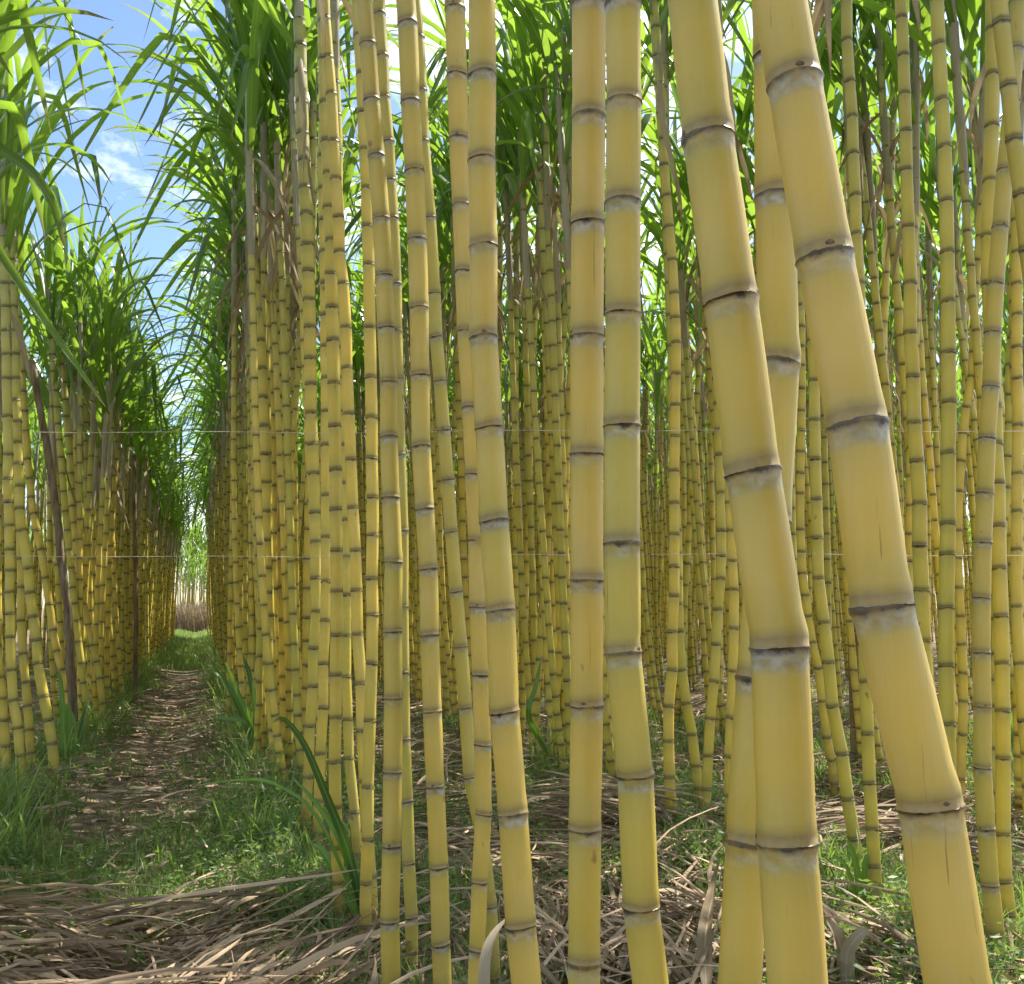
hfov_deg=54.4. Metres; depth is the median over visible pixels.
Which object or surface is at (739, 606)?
sugarcane
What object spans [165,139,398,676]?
sugarcane
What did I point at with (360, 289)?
sugarcane
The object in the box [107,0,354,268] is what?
sugarcane
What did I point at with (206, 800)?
dry leaf
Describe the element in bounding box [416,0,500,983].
sugarcane
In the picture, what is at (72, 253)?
sugarcane
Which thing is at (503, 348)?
sugarcane
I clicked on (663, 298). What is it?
sugarcane
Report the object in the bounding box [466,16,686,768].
sugarcane
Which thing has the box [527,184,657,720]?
sugarcane
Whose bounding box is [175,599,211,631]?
dry reeds
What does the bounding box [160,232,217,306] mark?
sugarcane
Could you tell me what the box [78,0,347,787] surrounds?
sugarcane
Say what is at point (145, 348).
sugarcane
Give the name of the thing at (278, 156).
sugarcane
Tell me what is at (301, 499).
sugarcane
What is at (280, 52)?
sugarcane
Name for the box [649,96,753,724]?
sugarcane
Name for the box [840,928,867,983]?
dry leaf
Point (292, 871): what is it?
weeds
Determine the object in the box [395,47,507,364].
sugarcane
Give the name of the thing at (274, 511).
sugarcane
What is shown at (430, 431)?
twine
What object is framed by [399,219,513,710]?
sugarcane
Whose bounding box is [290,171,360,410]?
sugarcane
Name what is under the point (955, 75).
sugarcane
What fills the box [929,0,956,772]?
sugarcane
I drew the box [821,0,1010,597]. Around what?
sugarcane
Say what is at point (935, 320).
sugarcane
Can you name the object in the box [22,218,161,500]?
sugarcane
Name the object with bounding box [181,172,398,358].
sugarcane
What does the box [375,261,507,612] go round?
sugarcane
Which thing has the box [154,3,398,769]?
sugarcane
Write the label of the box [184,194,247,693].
sugarcane
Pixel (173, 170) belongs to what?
sugarcane
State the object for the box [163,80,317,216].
sugarcane
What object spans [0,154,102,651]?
sugarcane
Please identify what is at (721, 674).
sugarcane
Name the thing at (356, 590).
sugarcane
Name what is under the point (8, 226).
sugarcane
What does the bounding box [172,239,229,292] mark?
sugarcane
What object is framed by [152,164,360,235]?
sugarcane
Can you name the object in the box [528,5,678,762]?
sugarcane
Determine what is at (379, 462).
sugarcane
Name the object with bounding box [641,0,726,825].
sugarcane
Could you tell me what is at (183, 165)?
sugarcane
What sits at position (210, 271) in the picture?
sugarcane
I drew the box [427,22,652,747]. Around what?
sugarcane
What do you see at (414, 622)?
sugarcane
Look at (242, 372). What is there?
sugarcane
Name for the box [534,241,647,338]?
sugarcane
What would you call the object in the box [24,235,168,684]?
sugarcane
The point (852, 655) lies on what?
sugarcane
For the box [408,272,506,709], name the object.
sugarcane
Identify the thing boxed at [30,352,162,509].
sugarcane
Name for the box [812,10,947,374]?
sugarcane
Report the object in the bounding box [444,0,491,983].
sugarcane
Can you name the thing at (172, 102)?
sugarcane
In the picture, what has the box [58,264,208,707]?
sugarcane
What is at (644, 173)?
sugarcane
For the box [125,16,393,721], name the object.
sugarcane
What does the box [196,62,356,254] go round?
sugarcane
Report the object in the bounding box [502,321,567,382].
sugarcane
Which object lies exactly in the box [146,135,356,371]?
sugarcane
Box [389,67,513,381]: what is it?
sugarcane
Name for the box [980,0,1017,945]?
sugarcane
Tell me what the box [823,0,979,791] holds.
sugarcane
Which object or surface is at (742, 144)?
sugarcane
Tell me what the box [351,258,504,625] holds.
sugarcane
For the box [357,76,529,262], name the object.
sugarcane
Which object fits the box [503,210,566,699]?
sugarcane
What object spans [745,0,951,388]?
sugarcane
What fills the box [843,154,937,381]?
sugarcane
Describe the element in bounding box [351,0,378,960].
sugarcane
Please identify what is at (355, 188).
sugarcane
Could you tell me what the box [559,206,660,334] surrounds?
sugarcane
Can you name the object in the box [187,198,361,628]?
sugarcane
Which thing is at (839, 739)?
sugarcane
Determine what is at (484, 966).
dry leaf
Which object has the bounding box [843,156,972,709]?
sugarcane
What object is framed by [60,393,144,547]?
sugarcane
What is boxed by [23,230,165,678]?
sugarcane
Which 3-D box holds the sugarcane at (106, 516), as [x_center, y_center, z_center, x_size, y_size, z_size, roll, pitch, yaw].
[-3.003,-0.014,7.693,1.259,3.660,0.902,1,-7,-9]
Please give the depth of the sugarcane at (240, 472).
9.23 m
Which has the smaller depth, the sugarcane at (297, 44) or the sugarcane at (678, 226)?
the sugarcane at (297, 44)
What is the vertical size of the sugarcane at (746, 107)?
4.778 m
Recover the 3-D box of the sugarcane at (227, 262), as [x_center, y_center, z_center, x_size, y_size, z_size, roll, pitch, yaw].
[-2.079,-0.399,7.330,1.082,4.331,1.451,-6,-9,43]
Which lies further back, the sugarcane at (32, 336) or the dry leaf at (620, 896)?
the sugarcane at (32, 336)
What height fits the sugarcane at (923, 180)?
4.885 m
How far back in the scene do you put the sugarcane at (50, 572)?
7.55 m
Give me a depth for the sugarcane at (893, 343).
9.92 m
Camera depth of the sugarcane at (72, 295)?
7.38 m
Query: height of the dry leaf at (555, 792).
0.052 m
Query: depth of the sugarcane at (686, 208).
6.78 m
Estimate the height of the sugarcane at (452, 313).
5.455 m
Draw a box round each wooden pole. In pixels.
[28,359,77,737]
[132,455,138,705]
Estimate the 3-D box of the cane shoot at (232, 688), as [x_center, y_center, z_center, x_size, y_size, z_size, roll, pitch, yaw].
[-1.610,1.238,5.739,0.308,0.600,0.120,0,-7,1]
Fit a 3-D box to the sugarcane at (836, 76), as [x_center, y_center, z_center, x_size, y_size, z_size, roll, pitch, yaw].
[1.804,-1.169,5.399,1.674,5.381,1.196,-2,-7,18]
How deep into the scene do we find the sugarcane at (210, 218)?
7.28 m
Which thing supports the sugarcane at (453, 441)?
on the ground at (162, 754)
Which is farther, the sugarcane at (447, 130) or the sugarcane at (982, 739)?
the sugarcane at (447, 130)
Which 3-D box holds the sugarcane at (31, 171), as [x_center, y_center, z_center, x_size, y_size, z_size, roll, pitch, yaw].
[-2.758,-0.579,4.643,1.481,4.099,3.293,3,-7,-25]
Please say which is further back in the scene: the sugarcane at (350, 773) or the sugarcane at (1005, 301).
the sugarcane at (1005, 301)
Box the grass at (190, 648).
[0,628,1023,983]
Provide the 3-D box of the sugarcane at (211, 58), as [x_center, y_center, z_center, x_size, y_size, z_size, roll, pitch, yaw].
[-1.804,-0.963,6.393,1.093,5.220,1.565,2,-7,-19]
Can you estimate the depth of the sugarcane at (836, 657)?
7.96 m
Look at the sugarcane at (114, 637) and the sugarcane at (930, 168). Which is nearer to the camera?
the sugarcane at (930, 168)
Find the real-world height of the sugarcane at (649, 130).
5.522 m
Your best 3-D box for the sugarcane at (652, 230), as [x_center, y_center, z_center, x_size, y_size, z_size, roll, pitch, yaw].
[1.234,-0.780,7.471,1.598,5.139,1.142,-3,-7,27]
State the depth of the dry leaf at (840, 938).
2.39 m
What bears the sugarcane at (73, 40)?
on the ground at (162, 754)
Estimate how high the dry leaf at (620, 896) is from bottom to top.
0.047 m
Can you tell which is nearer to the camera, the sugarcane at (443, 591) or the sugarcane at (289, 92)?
the sugarcane at (289, 92)
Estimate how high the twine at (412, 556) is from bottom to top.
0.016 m
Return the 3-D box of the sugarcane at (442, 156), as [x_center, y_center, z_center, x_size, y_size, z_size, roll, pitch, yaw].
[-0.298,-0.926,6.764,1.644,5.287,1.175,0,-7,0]
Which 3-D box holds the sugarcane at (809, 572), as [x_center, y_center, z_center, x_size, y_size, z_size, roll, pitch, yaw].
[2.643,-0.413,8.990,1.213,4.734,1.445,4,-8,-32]
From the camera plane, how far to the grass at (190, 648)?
3.96 m
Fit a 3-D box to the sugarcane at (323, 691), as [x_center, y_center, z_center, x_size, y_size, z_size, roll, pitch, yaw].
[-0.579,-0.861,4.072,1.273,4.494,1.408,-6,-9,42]
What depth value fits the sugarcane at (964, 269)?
8.71 m
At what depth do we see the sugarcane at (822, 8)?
3.10 m
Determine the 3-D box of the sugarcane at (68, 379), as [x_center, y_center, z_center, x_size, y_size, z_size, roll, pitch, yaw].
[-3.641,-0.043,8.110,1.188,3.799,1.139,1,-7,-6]
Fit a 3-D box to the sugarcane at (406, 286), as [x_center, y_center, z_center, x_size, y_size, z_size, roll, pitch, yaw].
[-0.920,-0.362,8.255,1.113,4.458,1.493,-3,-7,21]
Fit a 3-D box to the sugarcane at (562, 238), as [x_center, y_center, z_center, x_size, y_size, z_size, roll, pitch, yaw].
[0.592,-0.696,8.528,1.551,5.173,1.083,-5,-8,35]
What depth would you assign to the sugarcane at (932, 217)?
6.77 m
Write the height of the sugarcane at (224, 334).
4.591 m
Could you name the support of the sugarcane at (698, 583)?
on the ground at (162, 754)
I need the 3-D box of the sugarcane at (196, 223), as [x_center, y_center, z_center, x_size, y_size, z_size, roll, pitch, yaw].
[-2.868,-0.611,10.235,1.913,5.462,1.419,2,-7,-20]
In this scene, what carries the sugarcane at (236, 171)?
on the ground at (162, 754)
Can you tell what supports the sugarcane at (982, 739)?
on the ground at (162, 754)
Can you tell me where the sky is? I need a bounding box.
[12,0,1006,607]
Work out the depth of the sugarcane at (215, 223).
7.81 m
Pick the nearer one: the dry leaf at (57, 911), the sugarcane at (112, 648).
the dry leaf at (57, 911)
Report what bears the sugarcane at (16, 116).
on the ground at (162, 754)
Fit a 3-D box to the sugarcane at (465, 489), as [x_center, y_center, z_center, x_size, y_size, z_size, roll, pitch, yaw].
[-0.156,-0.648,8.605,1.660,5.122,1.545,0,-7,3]
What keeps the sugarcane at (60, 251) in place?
on the ground at (162, 754)
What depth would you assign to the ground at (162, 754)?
6.41 m
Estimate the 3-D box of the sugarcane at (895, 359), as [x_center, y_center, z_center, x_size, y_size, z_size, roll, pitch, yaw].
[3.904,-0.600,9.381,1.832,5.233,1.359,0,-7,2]
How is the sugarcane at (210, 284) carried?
on the ground at (162, 754)
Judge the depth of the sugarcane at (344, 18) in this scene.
5.41 m
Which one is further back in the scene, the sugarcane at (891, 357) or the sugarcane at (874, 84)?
the sugarcane at (891, 357)
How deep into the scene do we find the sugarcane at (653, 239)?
8.38 m
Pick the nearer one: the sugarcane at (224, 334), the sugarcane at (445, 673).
the sugarcane at (445, 673)
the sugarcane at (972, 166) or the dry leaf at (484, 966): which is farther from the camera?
the sugarcane at (972, 166)
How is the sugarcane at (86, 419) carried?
on the ground at (162, 754)
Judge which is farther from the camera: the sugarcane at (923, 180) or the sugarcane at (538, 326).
the sugarcane at (538, 326)
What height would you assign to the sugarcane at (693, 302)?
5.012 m
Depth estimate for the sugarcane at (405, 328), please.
9.24 m
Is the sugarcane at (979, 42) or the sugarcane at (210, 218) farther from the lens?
the sugarcane at (210, 218)
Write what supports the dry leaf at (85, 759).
on the leaf litter
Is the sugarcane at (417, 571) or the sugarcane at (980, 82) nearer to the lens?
the sugarcane at (980, 82)
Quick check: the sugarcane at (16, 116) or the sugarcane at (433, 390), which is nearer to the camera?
the sugarcane at (16, 116)
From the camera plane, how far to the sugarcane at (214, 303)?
9.69 m
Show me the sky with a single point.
(117, 153)
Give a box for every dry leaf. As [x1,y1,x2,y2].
[0,891,140,937]
[0,908,126,939]
[66,750,116,765]
[149,877,282,968]
[169,937,378,974]
[190,786,243,810]
[478,919,504,983]
[528,791,617,801]
[618,880,621,908]
[697,859,719,983]
[827,919,846,981]
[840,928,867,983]
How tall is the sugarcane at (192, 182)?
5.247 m
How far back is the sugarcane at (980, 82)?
4.22 m
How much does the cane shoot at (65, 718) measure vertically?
0.552 m
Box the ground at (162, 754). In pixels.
[0,608,1023,983]
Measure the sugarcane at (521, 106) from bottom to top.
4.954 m
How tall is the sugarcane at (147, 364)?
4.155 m
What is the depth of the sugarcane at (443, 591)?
7.74 m
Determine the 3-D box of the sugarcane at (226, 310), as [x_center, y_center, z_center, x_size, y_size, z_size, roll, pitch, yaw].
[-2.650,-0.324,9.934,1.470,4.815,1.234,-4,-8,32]
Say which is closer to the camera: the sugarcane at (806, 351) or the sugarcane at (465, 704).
the sugarcane at (465, 704)
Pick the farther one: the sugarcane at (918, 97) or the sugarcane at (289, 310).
the sugarcane at (289, 310)
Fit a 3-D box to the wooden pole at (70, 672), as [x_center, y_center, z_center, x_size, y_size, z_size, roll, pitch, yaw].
[-3.045,0.426,6.593,0.472,2.656,0.067,0,-7,0]
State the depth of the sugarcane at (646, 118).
5.31 m
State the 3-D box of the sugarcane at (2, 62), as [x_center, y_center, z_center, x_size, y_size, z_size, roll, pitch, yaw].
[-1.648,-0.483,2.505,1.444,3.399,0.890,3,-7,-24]
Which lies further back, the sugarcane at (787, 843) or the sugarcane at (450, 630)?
the sugarcane at (450, 630)
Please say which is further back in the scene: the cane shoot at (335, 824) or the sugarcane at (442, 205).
the sugarcane at (442, 205)
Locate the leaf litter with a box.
[0,666,1023,983]
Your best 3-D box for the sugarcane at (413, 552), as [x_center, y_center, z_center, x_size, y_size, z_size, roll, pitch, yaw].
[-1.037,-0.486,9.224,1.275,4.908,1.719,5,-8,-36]
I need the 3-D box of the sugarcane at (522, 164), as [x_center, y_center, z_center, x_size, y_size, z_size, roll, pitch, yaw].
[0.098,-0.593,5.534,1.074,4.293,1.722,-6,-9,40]
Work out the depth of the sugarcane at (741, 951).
1.09 m
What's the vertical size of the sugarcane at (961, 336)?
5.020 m
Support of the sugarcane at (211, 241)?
on the ground at (162, 754)
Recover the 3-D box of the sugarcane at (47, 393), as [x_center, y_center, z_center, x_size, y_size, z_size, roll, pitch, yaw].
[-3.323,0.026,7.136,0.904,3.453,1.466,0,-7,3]
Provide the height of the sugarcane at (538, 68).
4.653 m
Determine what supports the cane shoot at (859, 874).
on the ground at (162, 754)
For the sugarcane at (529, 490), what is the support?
on the ground at (162, 754)
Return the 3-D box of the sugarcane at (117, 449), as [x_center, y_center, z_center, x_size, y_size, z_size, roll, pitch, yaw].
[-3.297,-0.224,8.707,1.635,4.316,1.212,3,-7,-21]
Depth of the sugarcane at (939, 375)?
9.23 m
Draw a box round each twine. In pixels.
[0,429,1023,432]
[0,553,1023,557]
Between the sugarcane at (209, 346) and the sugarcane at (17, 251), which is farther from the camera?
the sugarcane at (209, 346)
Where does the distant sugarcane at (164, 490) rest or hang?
on the ground at (162, 754)
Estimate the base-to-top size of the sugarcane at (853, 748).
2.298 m
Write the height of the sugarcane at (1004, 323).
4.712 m
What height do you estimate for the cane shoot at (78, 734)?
0.371 m
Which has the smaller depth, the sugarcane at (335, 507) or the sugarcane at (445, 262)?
the sugarcane at (335, 507)
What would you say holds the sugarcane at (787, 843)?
on the ground at (162, 754)
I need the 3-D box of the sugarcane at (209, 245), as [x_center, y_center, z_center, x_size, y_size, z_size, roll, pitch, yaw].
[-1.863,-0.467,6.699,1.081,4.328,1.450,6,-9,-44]
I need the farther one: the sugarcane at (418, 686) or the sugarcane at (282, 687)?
the sugarcane at (418, 686)
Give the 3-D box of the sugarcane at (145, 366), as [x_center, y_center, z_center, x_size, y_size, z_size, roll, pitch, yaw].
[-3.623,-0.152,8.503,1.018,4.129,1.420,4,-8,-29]
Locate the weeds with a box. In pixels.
[0,701,1023,983]
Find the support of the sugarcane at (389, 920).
on the ground at (162, 754)
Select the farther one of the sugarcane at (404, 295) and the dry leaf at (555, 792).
the sugarcane at (404, 295)
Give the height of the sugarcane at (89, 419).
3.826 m
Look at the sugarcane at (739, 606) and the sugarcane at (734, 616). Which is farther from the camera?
the sugarcane at (739, 606)
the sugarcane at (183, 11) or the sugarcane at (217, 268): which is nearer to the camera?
the sugarcane at (183, 11)
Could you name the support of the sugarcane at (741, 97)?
on the ground at (162, 754)
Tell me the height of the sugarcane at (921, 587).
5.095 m
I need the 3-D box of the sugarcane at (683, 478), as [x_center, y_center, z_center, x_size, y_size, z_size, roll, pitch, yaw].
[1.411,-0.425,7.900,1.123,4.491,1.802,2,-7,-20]
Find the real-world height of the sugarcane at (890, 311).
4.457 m
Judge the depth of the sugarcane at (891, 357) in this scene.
10.24 m
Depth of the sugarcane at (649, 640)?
7.58 m
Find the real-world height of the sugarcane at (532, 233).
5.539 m
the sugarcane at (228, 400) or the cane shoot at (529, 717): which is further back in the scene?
the sugarcane at (228, 400)
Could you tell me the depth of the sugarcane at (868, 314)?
9.62 m
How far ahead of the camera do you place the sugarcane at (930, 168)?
6.84 m
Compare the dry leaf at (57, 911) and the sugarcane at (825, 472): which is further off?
the sugarcane at (825, 472)
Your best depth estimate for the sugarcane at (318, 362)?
10.16 m
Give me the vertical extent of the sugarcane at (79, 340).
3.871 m
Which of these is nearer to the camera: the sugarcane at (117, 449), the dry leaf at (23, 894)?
the dry leaf at (23, 894)
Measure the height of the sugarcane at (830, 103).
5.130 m
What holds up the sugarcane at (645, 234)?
on the ground at (162, 754)
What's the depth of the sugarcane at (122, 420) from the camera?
9.60 m
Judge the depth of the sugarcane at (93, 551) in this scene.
8.58 m
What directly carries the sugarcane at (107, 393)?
on the ground at (162, 754)
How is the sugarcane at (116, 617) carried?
on the ground at (162, 754)
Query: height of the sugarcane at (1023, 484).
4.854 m
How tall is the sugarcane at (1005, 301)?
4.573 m
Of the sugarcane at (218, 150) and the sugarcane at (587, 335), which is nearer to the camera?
the sugarcane at (587, 335)
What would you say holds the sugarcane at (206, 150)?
on the ground at (162, 754)
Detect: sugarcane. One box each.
[0,0,83,235]
[0,0,100,219]
[0,0,111,221]
[0,0,113,784]
[0,0,173,163]
[0,0,195,785]
[0,7,112,25]
[0,13,105,775]
[0,24,138,78]
[0,55,13,78]
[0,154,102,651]
[2,0,1023,695]
[13,24,139,771]
[16,0,50,130]
[18,85,108,703]
[20,166,161,674]
[20,261,109,708]
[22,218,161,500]
[22,249,183,464]
[23,192,177,737]
[23,228,166,727]
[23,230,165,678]
[23,272,160,670]
[23,278,77,649]
[23,294,173,674]
[23,330,150,691]
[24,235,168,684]
[25,108,177,727]
[25,181,168,734]
[25,245,128,721]
[26,305,137,691]
[27,234,149,705]
[27,246,206,706]
[27,289,134,607]
[27,292,158,665]
[28,232,180,650]
[28,315,169,513]
[28,356,158,695]
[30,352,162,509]
[31,301,164,600]
[33,353,177,666]
[37,231,192,391]
[42,265,164,419]
[52,233,228,705]
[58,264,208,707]
[60,266,156,674]
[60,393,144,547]
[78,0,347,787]
[80,0,357,779]
[103,2,246,734]
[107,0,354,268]
[111,246,194,694]
[114,129,317,625]
[117,50,345,222]
[121,97,319,628]
[124,87,240,721]
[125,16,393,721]
[128,0,256,595]
[135,0,445,764]
[138,54,356,365]
[138,178,359,709]
[141,0,349,703]
[141,125,243,345]
[142,10,353,766]
[142,164,242,391]
[143,0,445,837]
[145,15,354,533]
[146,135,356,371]
[146,196,236,680]
[147,155,359,352]
[147,291,246,676]
[148,207,238,687]
[149,44,294,312]
[150,0,340,783]
[150,0,397,780]
[151,105,354,714]
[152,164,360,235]
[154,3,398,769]
[157,0,357,760]
[157,226,319,331]
[158,0,280,729]
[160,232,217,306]
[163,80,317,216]
[163,266,242,526]
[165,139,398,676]
[166,84,354,404]
[167,156,358,349]
[168,59,445,730]
[169,236,242,653]
[169,253,248,617]
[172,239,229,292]
[174,321,301,396]
[175,33,399,715]
[175,298,320,448]
[177,176,295,406]
[177,185,241,295]
[179,0,357,499]
[180,140,359,292]
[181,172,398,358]
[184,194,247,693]
[187,139,359,704]
[187,180,244,393]
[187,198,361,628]
[189,208,349,320]
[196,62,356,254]
[211,5,397,754]
[221,0,431,736]
[223,45,404,517]
[226,63,452,755]
[227,230,361,236]
[241,0,350,785]
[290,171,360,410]
[290,179,408,548]
[312,47,347,854]
[315,0,345,926]
[316,224,383,618]
[319,0,378,930]
[330,0,361,872]
[343,68,472,703]
[345,166,450,721]
[345,187,419,602]
[347,82,458,723]
[348,198,419,641]
[349,194,417,699]
[349,282,408,390]
[350,250,408,420]
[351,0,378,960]
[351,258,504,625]
[351,270,414,697]
[352,286,413,696]
[355,205,451,719]
[356,0,403,983]
[356,197,503,461]
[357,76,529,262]
[373,0,417,983]
[375,172,450,528]
[375,249,505,404]
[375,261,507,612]
[386,0,606,773]
[387,36,499,339]
[389,44,534,575]
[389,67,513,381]
[390,0,502,181]
[390,32,548,286]
[392,0,538,702]
[395,0,676,784]
[395,45,605,738]
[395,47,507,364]
[395,84,564,358]
[396,0,451,983]
[396,134,558,383]
[397,163,458,714]
[398,4,605,741]
[398,202,432,678]
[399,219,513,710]
[400,220,512,625]
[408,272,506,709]
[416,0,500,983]
[423,18,558,754]
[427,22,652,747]
[428,0,566,662]
[429,0,643,774]
[435,11,672,763]
[436,100,540,745]
[438,217,562,718]
[440,16,651,654]
[443,210,561,706]
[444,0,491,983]
[465,1,540,750]
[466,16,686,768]
[467,0,541,983]
[495,2,672,592]
[496,20,672,311]
[498,0,701,806]
[502,228,568,417]
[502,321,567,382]
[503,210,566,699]
[503,240,604,445]
[503,286,567,447]
[506,0,649,465]
[506,0,736,778]
[512,155,661,354]
[512,209,652,412]
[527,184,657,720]
[527,191,648,306]
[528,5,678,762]
[528,194,656,367]
[534,164,661,363]
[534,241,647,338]
[540,0,751,593]
[548,0,868,827]
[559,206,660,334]
[560,141,677,298]
[561,208,695,258]
[563,0,744,823]
[567,0,606,983]
[602,0,668,983]
[604,86,750,745]
[604,102,754,673]
[604,116,725,733]
[604,132,753,702]
[605,26,753,615]
[605,30,680,725]
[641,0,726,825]
[641,3,812,284]
[641,22,753,597]
[641,28,748,641]
[641,115,753,734]
[641,183,752,704]
[641,195,752,725]
[642,287,706,428]
[643,0,875,568]
[643,103,878,260]
[644,227,752,644]
[644,240,726,542]
[649,11,926,764]
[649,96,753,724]
[650,4,879,222]
[655,0,862,868]
[668,0,827,983]
[690,228,740,636]
[717,4,800,983]
[722,0,858,804]
[725,0,904,539]
[731,18,899,767]
[732,43,898,773]
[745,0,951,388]
[748,0,939,690]
[748,227,863,666]
[752,0,992,983]
[752,237,894,669]
[804,233,880,718]
[805,312,833,650]
[811,0,882,912]
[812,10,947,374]
[816,0,991,607]
[817,2,895,228]
[820,0,969,586]
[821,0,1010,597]
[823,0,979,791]
[833,134,969,408]
[835,137,939,375]
[836,56,1000,739]
[836,115,1001,560]
[839,100,961,239]
[840,0,984,817]
[841,50,1013,715]
[841,65,999,701]
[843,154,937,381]
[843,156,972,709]
[846,157,970,366]
[848,623,858,771]
[852,0,928,593]
[862,180,974,430]
[862,217,923,534]
[862,232,965,335]
[864,214,960,694]
[865,165,974,408]
[865,216,980,437]
[865,274,965,397]
[866,190,923,417]
[866,207,1002,424]
[870,283,1004,626]
[877,62,1002,500]
[889,188,1008,359]
[894,0,932,678]
[897,36,1007,330]
[920,185,1023,401]
[920,199,1023,530]
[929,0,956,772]
[937,306,1023,386]
[952,0,1023,822]
[972,0,1023,952]
[973,246,1023,396]
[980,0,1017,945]
[990,93,1023,821]
[1008,0,1023,829]
[1021,75,1023,111]
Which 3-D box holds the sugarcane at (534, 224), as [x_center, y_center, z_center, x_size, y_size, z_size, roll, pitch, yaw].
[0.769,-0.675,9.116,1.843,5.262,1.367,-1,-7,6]
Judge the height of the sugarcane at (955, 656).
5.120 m
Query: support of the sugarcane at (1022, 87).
on the ground at (162, 754)
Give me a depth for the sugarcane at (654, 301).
10.24 m
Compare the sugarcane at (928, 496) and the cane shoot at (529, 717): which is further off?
the sugarcane at (928, 496)
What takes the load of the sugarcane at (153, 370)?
on the ground at (162, 754)
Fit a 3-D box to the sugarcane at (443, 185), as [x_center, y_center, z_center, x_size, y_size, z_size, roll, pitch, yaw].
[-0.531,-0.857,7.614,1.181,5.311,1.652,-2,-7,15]
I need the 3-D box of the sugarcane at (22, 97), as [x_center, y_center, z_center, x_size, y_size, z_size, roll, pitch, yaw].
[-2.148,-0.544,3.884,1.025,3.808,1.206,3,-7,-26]
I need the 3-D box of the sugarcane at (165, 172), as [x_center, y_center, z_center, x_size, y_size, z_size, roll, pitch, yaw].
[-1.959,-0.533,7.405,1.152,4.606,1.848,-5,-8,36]
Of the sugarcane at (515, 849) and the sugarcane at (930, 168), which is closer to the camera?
the sugarcane at (515, 849)
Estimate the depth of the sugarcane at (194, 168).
8.20 m
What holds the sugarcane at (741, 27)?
on the ground at (162, 754)
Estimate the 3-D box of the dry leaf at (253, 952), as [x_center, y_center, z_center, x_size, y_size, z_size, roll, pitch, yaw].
[-0.608,1.143,2.473,0.546,0.029,0.088,3,-7,-22]
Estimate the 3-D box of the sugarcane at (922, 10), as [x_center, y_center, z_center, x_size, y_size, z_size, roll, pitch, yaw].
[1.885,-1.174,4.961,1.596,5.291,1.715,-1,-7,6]
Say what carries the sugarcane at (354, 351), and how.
on the ground at (162, 754)
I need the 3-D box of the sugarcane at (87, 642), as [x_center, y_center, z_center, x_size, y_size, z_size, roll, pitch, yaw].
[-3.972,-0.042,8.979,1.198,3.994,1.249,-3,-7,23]
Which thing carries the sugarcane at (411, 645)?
on the ground at (162, 754)
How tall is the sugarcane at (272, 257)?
4.571 m
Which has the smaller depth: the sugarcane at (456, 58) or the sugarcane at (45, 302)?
the sugarcane at (456, 58)
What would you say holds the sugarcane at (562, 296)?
on the ground at (162, 754)
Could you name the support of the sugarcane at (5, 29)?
on the ground at (162, 754)
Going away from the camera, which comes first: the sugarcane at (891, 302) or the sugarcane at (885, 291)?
the sugarcane at (885, 291)
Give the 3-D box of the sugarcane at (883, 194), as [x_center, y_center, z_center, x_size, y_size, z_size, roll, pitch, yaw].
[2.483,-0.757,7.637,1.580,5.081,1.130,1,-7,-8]
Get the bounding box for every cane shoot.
[53,697,90,754]
[58,669,71,765]
[191,716,359,915]
[211,655,255,748]
[525,656,559,769]
[831,839,867,917]
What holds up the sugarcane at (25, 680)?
on the ground at (162, 754)
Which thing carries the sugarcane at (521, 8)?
on the ground at (162, 754)
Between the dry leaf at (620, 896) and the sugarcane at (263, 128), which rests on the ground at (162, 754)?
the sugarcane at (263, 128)
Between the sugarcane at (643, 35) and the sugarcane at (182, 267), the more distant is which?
the sugarcane at (182, 267)
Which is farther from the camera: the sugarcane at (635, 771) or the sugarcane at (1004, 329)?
the sugarcane at (1004, 329)
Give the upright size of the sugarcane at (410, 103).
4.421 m
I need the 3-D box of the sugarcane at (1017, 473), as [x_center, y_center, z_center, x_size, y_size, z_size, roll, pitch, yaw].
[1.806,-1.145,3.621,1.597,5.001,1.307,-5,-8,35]
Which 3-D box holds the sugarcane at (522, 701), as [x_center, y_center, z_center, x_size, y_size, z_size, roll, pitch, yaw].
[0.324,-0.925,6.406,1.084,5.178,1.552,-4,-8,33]
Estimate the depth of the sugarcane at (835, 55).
5.32 m
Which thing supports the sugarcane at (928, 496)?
on the ground at (162, 754)
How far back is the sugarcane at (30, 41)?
3.33 m
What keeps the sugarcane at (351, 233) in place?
on the ground at (162, 754)
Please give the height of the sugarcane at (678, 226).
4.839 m
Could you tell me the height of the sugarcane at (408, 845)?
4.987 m
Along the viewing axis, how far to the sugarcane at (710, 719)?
4.26 m
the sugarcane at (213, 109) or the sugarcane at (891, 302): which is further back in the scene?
the sugarcane at (891, 302)
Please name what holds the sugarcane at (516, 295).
on the ground at (162, 754)
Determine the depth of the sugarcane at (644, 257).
8.19 m
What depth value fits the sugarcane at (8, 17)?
3.25 m
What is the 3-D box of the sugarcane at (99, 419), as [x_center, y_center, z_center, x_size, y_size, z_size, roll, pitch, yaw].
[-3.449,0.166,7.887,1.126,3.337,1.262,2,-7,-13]
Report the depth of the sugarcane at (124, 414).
9.49 m
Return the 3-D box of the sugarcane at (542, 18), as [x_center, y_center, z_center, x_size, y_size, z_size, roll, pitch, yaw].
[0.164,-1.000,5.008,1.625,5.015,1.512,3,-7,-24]
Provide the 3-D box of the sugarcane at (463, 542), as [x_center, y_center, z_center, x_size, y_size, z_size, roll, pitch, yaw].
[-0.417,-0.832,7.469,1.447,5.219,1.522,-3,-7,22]
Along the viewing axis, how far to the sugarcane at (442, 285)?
8.40 m
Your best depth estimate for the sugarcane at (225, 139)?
5.60 m
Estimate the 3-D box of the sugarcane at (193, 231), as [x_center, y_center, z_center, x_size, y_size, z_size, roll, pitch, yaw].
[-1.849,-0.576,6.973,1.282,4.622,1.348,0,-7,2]

